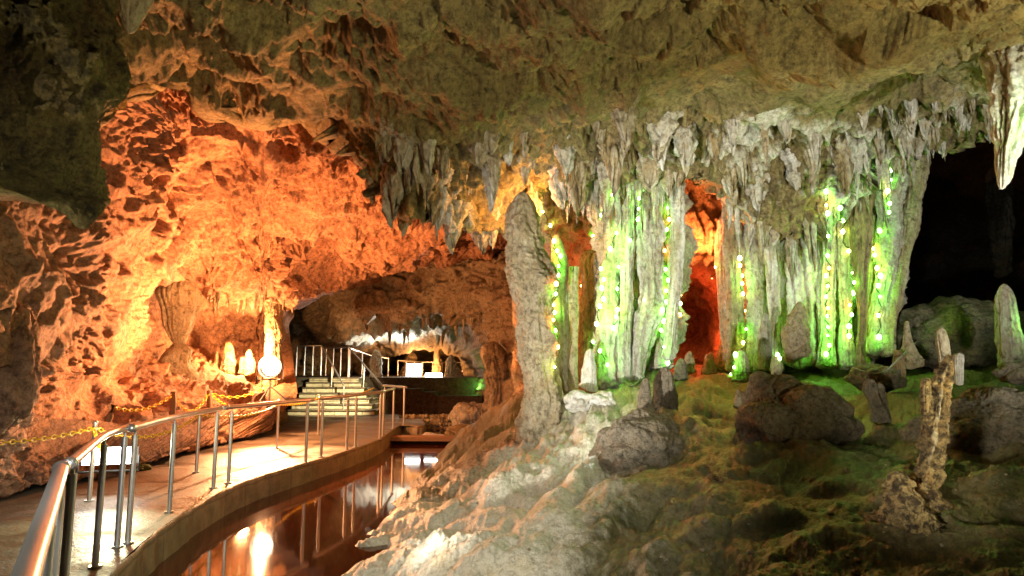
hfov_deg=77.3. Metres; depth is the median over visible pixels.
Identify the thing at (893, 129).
stalactite
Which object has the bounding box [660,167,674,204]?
stalactite
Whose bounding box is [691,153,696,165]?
stalactite
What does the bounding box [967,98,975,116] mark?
stalactite
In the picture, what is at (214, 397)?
chain
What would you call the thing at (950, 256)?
cavern wall
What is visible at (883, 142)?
stalactite
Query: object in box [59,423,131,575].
handrail
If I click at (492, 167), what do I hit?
stalactite
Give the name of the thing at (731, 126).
stalactite
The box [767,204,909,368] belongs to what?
dripstone column
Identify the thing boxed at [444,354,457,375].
stalagmite
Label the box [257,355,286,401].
floodlight
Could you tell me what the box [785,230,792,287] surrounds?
stalactite
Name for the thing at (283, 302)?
stalactite
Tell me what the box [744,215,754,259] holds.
stalactite
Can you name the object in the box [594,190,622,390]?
dripstone column
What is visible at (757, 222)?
stalactite
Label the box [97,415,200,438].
chain
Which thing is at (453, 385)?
terrace
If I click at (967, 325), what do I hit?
boulder
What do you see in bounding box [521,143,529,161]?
stalactite
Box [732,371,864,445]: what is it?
boulder
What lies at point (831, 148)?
stalactite
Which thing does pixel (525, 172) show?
stalactite
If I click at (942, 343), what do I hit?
stalagmite
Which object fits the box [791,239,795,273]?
stalactite
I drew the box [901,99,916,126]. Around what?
stalactite
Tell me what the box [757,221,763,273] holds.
stalactite
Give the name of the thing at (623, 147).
stalactite
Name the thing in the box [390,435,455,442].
beam
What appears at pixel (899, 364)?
stalagmite
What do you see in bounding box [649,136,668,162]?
stalactite
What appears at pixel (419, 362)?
stair railing
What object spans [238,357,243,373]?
stalagmite
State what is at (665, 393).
stalagmite
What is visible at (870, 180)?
stalactite
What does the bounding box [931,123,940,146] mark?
stalactite
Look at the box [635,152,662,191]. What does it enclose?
stalactite
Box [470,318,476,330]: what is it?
stalactite
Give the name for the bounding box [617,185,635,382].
dripstone column
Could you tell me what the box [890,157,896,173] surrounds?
stalactite
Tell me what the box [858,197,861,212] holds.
stalactite
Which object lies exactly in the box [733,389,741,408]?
stalagmite
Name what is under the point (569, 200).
stalactite
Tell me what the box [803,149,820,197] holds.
stalactite
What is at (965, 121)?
stalactite
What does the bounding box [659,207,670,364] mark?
fairy light string
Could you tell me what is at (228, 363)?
stalagmite
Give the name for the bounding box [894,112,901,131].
stalactite
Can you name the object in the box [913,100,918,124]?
stalactite
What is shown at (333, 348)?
stair railing
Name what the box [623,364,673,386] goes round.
cable
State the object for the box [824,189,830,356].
fairy light string
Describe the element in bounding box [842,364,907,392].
boulder
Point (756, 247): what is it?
stalactite
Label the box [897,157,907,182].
stalactite
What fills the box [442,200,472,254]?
stalactite
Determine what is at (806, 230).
stalactite
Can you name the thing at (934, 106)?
stalactite
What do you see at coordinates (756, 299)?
dripstone column
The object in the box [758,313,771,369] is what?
stalagmite
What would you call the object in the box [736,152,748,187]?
stalactite
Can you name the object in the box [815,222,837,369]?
dripstone column
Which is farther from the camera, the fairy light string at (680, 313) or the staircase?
the staircase
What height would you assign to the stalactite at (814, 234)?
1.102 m
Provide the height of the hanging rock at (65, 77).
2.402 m
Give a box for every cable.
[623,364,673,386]
[749,367,815,371]
[853,341,917,374]
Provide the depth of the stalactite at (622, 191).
10.32 m
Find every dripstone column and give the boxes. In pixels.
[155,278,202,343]
[262,297,287,423]
[480,341,508,417]
[504,192,567,444]
[551,234,568,393]
[568,266,578,391]
[578,249,597,381]
[586,183,698,371]
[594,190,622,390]
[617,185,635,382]
[631,191,666,379]
[654,192,670,367]
[661,184,685,360]
[714,216,726,372]
[721,199,745,372]
[742,223,767,372]
[764,235,783,370]
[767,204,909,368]
[780,235,818,368]
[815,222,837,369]
[836,220,854,369]
[848,173,876,366]
[855,214,876,365]
[866,172,908,355]
[880,154,930,356]
[984,166,1015,277]
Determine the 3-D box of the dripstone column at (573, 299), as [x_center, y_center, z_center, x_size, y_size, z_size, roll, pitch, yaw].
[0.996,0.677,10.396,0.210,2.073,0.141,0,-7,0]
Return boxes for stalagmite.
[158,343,198,379]
[214,351,220,368]
[220,342,235,373]
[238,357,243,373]
[243,349,255,375]
[369,350,382,376]
[399,352,417,375]
[432,350,442,372]
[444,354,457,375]
[454,368,464,376]
[488,393,494,409]
[578,349,597,391]
[636,378,654,412]
[652,367,678,412]
[674,358,687,380]
[684,351,695,374]
[701,352,717,374]
[731,349,749,382]
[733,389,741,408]
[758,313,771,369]
[770,356,782,375]
[780,302,811,363]
[862,379,889,422]
[876,354,954,535]
[877,383,891,421]
[892,350,905,377]
[900,321,924,368]
[935,327,950,364]
[952,353,963,385]
[994,284,1023,365]
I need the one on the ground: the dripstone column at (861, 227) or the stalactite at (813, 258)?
the dripstone column at (861, 227)
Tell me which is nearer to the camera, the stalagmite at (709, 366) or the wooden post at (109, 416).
the wooden post at (109, 416)
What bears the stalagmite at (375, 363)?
on the terrace
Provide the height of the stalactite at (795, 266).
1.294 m
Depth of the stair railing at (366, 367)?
21.82 m
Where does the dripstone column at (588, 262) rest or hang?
on the ground
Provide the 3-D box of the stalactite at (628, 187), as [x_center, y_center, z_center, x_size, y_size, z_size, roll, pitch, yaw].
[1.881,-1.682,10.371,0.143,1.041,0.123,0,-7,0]
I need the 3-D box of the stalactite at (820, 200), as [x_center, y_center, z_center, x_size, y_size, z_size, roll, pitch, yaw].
[5.077,-1.329,10.365,0.639,1.230,0.502,-3,-8,24]
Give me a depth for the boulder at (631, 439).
7.16 m
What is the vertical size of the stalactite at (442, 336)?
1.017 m
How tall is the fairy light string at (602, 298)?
2.699 m
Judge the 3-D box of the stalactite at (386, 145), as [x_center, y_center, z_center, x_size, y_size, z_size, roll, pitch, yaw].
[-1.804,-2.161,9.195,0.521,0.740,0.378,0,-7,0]
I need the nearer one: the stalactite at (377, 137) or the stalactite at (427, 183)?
the stalactite at (377, 137)
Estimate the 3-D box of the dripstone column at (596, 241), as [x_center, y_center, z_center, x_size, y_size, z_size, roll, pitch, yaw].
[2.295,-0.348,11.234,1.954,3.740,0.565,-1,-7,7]
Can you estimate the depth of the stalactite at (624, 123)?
7.97 m
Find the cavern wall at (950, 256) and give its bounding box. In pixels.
[899,139,1023,313]
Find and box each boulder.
[0,302,41,434]
[444,424,468,434]
[448,401,481,425]
[588,409,684,472]
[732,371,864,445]
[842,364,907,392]
[896,295,1023,368]
[898,386,1023,453]
[992,361,1023,384]
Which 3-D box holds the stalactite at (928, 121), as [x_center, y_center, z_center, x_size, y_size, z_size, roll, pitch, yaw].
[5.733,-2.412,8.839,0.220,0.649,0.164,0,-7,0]
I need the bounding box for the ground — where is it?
[341,358,1023,575]
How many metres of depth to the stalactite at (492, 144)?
9.12 m
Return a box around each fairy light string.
[542,211,561,367]
[580,284,682,316]
[591,194,617,366]
[612,197,640,329]
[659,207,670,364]
[730,256,747,374]
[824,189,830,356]
[838,206,855,337]
[872,168,893,339]
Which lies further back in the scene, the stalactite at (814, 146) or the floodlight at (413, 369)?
the floodlight at (413, 369)
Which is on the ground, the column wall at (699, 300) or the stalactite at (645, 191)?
the column wall at (699, 300)
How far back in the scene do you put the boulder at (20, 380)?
5.76 m
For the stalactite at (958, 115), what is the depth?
8.36 m
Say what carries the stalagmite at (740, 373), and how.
on the ground
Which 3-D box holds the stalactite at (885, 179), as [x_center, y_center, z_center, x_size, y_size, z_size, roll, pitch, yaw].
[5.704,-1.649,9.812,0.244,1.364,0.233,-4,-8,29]
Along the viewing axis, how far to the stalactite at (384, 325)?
21.25 m
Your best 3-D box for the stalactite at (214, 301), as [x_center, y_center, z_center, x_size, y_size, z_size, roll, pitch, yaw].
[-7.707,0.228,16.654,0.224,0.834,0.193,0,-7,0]
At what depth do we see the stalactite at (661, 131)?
9.27 m
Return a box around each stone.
[423,432,442,434]
[563,390,591,412]
[589,391,615,406]
[704,473,724,482]
[863,509,877,521]
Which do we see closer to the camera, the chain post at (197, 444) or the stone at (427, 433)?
the chain post at (197, 444)
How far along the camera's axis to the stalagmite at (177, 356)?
14.42 m
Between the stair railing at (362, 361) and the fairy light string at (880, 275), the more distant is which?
the stair railing at (362, 361)
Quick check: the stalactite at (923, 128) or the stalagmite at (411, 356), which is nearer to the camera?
the stalactite at (923, 128)
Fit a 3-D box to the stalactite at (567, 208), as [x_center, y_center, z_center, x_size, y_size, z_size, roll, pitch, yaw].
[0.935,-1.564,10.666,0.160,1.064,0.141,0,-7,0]
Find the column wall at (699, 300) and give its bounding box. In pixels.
[511,179,899,394]
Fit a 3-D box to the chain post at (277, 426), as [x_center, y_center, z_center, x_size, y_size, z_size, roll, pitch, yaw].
[-4.385,2.556,11.987,0.100,0.922,0.100,0,-7,0]
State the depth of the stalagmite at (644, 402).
8.14 m
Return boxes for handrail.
[10,460,70,575]
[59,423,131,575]
[121,405,223,543]
[223,398,314,483]
[318,387,395,457]
[382,384,406,424]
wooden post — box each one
[103,404,116,421]
[169,391,175,414]
[206,390,211,407]
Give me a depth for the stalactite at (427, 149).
8.96 m
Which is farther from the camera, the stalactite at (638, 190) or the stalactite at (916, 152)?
the stalactite at (638, 190)
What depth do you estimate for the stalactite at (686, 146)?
9.53 m
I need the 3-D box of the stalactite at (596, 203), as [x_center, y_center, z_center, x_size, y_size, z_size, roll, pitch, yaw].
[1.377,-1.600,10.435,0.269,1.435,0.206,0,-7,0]
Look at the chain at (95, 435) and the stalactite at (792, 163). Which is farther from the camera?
the stalactite at (792, 163)
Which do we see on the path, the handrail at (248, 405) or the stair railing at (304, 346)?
the handrail at (248, 405)
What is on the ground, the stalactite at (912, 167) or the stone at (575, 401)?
the stone at (575, 401)
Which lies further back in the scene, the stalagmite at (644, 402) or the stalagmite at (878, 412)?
the stalagmite at (644, 402)
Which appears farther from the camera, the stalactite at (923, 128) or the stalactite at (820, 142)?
the stalactite at (820, 142)
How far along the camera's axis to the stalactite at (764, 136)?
9.19 m
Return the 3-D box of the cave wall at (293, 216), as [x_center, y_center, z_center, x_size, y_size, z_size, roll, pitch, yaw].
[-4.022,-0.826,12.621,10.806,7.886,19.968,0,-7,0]
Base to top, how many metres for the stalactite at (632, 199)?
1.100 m
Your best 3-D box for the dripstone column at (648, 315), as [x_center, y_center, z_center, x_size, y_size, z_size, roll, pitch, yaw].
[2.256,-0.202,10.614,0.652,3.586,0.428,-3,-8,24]
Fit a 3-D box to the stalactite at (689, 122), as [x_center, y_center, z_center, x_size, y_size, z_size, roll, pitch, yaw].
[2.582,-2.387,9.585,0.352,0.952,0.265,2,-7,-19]
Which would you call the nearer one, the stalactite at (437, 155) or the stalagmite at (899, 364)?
the stalagmite at (899, 364)
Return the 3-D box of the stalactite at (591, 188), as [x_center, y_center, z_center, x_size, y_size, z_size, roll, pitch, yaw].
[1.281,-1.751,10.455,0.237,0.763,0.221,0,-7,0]
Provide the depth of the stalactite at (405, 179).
9.73 m
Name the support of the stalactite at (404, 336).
hanging from the chamber wall at (446, 299)
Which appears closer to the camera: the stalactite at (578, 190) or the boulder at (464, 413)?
the stalactite at (578, 190)
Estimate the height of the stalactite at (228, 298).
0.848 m
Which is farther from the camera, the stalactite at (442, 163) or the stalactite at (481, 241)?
the stalactite at (481, 241)
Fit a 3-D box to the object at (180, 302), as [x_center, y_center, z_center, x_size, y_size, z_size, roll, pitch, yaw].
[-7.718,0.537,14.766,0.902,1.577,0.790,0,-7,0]
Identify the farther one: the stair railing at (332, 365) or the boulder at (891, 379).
the stair railing at (332, 365)
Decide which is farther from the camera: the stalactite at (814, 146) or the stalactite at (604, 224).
the stalactite at (604, 224)
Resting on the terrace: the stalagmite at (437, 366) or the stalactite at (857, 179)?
the stalagmite at (437, 366)
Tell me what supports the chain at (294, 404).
hanging from the chain post at (318, 414)
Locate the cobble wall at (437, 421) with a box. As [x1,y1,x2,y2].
[399,413,452,428]
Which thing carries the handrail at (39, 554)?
on the path
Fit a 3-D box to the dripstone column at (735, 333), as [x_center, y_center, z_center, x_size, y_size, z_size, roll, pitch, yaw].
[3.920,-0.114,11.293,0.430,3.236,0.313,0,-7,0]
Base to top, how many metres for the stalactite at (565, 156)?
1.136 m
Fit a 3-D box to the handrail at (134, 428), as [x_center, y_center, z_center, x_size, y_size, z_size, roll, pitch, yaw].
[-3.556,1.856,6.820,0.159,1.038,2.857,1,-7,-10]
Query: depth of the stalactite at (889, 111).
8.46 m
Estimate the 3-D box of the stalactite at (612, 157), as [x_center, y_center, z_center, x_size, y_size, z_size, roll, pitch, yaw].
[1.472,-2.026,9.642,0.550,1.367,0.461,4,-8,-32]
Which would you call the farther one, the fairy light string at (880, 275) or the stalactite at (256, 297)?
the stalactite at (256, 297)
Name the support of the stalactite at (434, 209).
hanging from the cave ceiling
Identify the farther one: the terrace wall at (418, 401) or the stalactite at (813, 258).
the terrace wall at (418, 401)
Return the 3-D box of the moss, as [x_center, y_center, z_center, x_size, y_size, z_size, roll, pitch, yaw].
[-5.814,2.719,9.890,0.392,0.125,1.483,4,-8,-31]
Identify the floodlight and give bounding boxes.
[76,446,140,473]
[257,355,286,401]
[405,363,422,375]
[425,373,442,376]
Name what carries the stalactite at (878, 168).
hanging from the cave ceiling
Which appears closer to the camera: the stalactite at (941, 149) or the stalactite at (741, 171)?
the stalactite at (941, 149)
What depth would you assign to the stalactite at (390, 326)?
20.89 m
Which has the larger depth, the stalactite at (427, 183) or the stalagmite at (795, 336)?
the stalagmite at (795, 336)
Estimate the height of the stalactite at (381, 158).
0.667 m
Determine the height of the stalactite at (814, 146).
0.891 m
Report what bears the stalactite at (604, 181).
hanging from the cave ceiling
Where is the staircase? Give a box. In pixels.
[287,377,382,414]
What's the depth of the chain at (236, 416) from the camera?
10.59 m
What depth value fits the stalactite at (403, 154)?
9.01 m
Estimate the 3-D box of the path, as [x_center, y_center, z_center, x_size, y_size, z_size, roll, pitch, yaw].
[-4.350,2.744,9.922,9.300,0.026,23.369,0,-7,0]
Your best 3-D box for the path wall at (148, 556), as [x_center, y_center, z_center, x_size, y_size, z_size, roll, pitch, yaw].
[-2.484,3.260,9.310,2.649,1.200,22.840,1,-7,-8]
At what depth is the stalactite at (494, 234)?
11.13 m
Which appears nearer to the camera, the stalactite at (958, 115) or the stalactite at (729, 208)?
the stalactite at (958, 115)
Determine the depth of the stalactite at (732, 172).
10.14 m
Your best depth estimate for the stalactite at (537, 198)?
10.93 m
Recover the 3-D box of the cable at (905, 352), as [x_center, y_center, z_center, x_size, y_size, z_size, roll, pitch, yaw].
[5.706,0.990,9.316,2.251,0.518,0.499,5,-9,-36]
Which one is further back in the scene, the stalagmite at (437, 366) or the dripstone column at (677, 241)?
the stalagmite at (437, 366)
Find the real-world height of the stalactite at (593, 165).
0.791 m
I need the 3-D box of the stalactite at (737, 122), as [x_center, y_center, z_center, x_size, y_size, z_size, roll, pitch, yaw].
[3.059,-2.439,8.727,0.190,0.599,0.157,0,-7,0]
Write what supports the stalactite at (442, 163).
hanging from the cave ceiling
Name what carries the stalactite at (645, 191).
hanging from the cave ceiling
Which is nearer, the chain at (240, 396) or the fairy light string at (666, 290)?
the fairy light string at (666, 290)
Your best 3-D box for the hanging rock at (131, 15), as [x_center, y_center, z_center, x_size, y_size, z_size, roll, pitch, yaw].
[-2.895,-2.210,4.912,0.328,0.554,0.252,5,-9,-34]
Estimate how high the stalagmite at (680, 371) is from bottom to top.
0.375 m
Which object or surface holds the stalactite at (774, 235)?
hanging from the cave ceiling
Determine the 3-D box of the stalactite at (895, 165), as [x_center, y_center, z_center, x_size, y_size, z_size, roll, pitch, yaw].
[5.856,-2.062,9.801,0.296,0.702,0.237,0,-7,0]
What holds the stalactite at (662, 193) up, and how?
hanging from the cave ceiling
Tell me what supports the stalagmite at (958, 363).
on the boulder at (987, 420)
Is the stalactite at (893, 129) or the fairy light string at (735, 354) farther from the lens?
the fairy light string at (735, 354)
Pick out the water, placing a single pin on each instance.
(323, 526)
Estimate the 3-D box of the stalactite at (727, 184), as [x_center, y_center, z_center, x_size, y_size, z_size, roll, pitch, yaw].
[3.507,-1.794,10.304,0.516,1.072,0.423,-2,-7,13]
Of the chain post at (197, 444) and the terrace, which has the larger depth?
the terrace
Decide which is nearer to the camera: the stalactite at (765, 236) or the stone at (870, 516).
the stone at (870, 516)
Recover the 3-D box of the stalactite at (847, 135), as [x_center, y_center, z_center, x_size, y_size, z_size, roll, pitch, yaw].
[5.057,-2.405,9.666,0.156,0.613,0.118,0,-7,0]
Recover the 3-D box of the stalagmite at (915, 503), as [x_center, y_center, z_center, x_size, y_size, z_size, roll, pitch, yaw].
[2.728,1.061,4.351,0.653,1.216,0.387,5,-9,-37]
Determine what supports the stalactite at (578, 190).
hanging from the cave ceiling
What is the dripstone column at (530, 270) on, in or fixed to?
on the ground
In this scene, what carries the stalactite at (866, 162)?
hanging from the cave ceiling
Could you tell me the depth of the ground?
5.37 m
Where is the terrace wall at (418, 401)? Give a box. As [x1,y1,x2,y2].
[380,388,482,414]
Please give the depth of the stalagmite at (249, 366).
17.41 m
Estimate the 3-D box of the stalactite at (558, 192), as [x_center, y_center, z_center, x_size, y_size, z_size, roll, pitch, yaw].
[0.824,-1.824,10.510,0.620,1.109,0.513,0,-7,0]
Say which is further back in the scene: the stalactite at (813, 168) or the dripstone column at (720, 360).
the dripstone column at (720, 360)
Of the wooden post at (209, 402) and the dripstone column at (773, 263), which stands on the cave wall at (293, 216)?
the wooden post at (209, 402)
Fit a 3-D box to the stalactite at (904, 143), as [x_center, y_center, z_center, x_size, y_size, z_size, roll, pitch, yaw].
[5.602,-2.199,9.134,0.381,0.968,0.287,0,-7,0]
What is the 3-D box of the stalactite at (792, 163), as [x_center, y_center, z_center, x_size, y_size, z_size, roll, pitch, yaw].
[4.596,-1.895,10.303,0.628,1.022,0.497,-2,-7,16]
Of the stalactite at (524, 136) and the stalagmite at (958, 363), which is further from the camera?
the stalactite at (524, 136)
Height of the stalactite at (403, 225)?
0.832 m
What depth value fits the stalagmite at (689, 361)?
11.26 m
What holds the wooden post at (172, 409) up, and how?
on the cave wall at (293, 216)
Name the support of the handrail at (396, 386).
on the path
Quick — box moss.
[136,463,151,470]
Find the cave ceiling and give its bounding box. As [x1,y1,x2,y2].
[100,0,1023,243]
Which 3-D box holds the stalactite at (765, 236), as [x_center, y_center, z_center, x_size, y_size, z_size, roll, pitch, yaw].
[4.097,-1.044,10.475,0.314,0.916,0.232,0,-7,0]
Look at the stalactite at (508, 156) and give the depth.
9.68 m
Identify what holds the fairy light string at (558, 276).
attached to the dripstone column at (530, 270)
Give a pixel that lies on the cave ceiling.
(341, 78)
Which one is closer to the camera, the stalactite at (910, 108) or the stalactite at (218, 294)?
the stalactite at (910, 108)
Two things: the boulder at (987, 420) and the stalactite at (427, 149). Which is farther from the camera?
the stalactite at (427, 149)
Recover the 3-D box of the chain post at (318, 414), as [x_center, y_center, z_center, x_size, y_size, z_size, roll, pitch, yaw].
[-4.367,2.861,14.450,0.100,0.922,0.100,0,-7,0]
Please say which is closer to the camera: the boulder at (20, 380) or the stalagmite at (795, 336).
the boulder at (20, 380)
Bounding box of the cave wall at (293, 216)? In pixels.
[0,88,506,498]
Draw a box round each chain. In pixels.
[0,427,95,445]
[92,427,100,451]
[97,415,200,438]
[115,394,171,411]
[176,394,209,411]
[201,405,278,418]
[212,384,268,398]
[212,395,225,404]
[280,397,318,405]
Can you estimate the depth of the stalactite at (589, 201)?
10.37 m
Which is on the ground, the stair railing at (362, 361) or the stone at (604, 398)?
the stone at (604, 398)
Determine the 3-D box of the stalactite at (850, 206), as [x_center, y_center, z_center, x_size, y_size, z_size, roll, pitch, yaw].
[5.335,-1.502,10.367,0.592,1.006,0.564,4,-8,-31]
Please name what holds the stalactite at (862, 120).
hanging from the cave ceiling
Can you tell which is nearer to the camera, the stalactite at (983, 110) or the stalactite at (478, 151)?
the stalactite at (983, 110)
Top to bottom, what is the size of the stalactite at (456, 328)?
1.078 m
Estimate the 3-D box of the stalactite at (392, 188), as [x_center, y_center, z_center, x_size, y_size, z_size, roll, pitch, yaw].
[-1.840,-1.590,9.845,0.519,1.372,0.404,0,-7,0]
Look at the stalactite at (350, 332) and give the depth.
22.89 m
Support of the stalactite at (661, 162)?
hanging from the cave ceiling
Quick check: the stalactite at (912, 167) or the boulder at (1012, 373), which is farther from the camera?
the stalactite at (912, 167)
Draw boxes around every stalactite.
[212,295,215,312]
[216,292,220,302]
[227,294,230,306]
[236,303,238,317]
[255,294,258,308]
[270,296,272,310]
[282,298,285,309]
[349,329,352,340]
[365,163,375,204]
[373,129,380,153]
[378,151,384,165]
[379,135,393,161]
[380,163,403,228]
[383,318,385,333]
[389,320,392,335]
[391,135,413,178]
[397,212,408,236]
[403,171,407,190]
[403,332,405,343]
[406,161,414,192]
[411,145,423,195]
[419,139,436,177]
[421,166,437,208]
[426,174,442,225]
[433,145,449,178]
[434,167,453,241]
[435,147,448,184]
[436,335,440,345]
[441,332,444,346]
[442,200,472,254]
[450,194,456,216]
[454,325,457,338]
[462,327,467,345]
[468,136,488,168]
[469,231,491,254]
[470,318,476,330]
[482,168,493,215]
[484,131,500,156]
[485,156,501,201]
[488,200,502,249]
[503,140,513,166]
[520,132,528,149]
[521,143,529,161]
[521,165,531,186]
[527,178,544,216]
[547,163,567,209]
[552,134,576,185]
[561,166,567,194]
[564,160,590,216]
[566,199,568,221]
[568,188,570,212]
[570,152,579,182]
[587,187,591,214]
[588,157,598,177]
[590,180,593,200]
[591,121,600,140]
[592,180,599,231]
[595,133,623,197]
[596,162,614,220]
[596,180,599,195]
[598,129,605,155]
[599,184,608,236]
[610,89,641,151]
[614,185,619,225]
[620,140,627,156]
[620,183,624,200]
[624,154,631,174]
[626,183,630,214]
[630,185,634,218]
[634,180,643,236]
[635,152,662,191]
[635,170,647,194]
[646,110,683,151]
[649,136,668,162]
[650,184,659,225]
[658,135,672,170]
[658,182,664,215]
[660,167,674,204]
[673,122,697,176]
[673,170,684,189]
[680,119,692,157]
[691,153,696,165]
[706,128,722,162]
[721,174,737,208]
[723,119,737,154]
[723,152,748,192]
[725,197,732,232]
[734,119,740,129]
[734,207,740,265]
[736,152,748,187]
[740,193,773,253]
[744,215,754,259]
[745,173,770,212]
[756,221,764,261]
[756,224,767,247]
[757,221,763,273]
[759,127,768,166]
[769,201,779,245]
[777,119,791,145]
[779,147,800,190]
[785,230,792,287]
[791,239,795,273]
[794,242,797,277]
[802,217,810,260]
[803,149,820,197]
[808,132,818,163]
[810,236,815,270]
[811,222,816,261]
[815,165,836,241]
[818,133,822,157]
[823,187,832,250]
[825,178,842,222]
[826,135,853,196]
[830,144,834,166]
[839,194,855,224]
[844,131,849,144]
[854,172,859,204]
[855,110,868,133]
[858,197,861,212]
[860,175,869,212]
[862,149,871,175]
[868,171,871,194]
[870,134,885,164]
[875,156,881,191]
[876,126,881,141]
[877,105,883,116]
[877,131,889,152]
[881,162,891,222]
[883,105,892,122]
[886,113,897,141]
[889,156,897,174]
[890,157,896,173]
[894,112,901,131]
[896,123,911,165]
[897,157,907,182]
[898,107,916,143]
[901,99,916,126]
[909,159,914,188]
[910,136,924,163]
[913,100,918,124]
[917,118,927,143]
[924,116,931,135]
[924,141,929,166]
[926,127,931,148]
[930,101,937,113]
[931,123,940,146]
[938,141,946,157]
[950,113,967,132]
[951,103,963,129]
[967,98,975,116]
[977,44,1023,188]
[979,104,991,141]
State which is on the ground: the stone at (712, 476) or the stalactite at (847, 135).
the stone at (712, 476)
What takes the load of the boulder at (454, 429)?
on the ground
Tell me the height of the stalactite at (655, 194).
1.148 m
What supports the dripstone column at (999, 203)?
attached to the cavern wall at (950, 256)
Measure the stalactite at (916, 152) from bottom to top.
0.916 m
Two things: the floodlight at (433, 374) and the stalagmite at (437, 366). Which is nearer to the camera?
the floodlight at (433, 374)
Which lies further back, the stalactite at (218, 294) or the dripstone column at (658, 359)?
the stalactite at (218, 294)
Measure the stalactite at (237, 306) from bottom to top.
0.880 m
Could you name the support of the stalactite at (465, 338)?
hanging from the chamber wall at (446, 299)
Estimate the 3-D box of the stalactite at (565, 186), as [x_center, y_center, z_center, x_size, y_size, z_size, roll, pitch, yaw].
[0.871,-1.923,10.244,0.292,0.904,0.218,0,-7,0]
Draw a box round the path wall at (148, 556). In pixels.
[110,414,425,575]
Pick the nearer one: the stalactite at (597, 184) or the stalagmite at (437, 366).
the stalactite at (597, 184)
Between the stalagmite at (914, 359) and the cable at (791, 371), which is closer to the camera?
the stalagmite at (914, 359)
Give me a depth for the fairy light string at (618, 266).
10.49 m
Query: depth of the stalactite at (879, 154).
9.51 m
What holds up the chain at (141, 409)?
hanging from the wooden post at (172, 409)
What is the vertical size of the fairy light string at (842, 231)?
2.079 m
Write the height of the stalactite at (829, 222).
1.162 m
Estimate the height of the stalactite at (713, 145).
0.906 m
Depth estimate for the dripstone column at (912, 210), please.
10.29 m
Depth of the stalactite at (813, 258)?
10.48 m
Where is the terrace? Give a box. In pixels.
[286,374,480,412]
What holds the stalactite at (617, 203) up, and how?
hanging from the cave ceiling
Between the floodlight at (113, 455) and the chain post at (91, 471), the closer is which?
the chain post at (91, 471)
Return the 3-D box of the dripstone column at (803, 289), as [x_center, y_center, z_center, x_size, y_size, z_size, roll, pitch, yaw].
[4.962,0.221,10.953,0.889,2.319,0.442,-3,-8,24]
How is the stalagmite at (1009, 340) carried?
on the ground
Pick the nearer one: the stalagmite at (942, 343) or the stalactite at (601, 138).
the stalagmite at (942, 343)
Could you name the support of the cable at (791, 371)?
on the ground
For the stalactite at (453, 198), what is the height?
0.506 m
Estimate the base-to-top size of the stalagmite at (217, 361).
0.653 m
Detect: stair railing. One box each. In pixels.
[295,345,320,375]
[320,345,344,408]
[325,347,347,375]
[347,347,382,414]
[349,348,388,376]
[397,360,462,375]
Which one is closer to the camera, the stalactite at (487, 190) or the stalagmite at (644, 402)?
the stalagmite at (644, 402)
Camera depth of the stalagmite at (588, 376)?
9.85 m
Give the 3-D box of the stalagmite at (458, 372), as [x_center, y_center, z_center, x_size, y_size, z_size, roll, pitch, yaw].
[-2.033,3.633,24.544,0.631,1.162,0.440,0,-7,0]
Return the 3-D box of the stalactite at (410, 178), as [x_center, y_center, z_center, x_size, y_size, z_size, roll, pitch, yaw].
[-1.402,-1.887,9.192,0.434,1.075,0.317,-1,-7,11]
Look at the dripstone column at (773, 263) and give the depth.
10.71 m
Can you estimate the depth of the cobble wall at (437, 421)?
19.02 m
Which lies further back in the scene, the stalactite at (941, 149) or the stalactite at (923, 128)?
the stalactite at (941, 149)
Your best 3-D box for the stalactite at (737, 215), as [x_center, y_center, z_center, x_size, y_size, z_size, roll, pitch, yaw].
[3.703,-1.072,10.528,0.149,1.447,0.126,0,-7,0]
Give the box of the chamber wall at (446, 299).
[289,250,516,401]
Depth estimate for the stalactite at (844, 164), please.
9.83 m
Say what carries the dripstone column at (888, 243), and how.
hanging from the cave ceiling
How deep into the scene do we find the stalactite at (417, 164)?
9.06 m
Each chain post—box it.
[84,420,97,501]
[192,409,200,472]
[274,400,279,448]
[316,394,320,434]
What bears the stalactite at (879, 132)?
hanging from the cave ceiling
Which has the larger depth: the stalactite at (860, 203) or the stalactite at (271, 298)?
the stalactite at (271, 298)
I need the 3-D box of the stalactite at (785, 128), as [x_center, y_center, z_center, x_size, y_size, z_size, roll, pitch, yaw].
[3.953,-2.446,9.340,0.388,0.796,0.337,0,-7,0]
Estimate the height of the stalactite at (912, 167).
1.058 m
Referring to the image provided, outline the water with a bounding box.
[125,428,447,575]
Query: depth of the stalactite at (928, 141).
8.95 m
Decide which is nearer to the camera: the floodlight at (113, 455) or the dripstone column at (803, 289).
the floodlight at (113, 455)
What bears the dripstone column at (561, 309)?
on the ground
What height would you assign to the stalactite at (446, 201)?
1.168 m
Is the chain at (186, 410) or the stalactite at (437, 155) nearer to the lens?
the stalactite at (437, 155)
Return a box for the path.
[0,413,423,575]
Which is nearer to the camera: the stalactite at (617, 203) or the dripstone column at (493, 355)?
the stalactite at (617, 203)
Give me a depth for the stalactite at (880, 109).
8.55 m
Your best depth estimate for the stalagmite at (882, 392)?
7.35 m
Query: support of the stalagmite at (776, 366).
on the ground
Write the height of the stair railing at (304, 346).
1.124 m
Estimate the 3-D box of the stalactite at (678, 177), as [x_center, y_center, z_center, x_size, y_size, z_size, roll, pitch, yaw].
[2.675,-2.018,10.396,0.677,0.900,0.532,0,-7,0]
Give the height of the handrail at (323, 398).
1.038 m
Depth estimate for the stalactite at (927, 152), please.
9.48 m
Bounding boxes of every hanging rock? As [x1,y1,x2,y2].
[0,0,131,228]
[116,0,153,33]
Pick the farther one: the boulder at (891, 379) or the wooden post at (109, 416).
the wooden post at (109, 416)
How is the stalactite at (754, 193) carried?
hanging from the cave ceiling

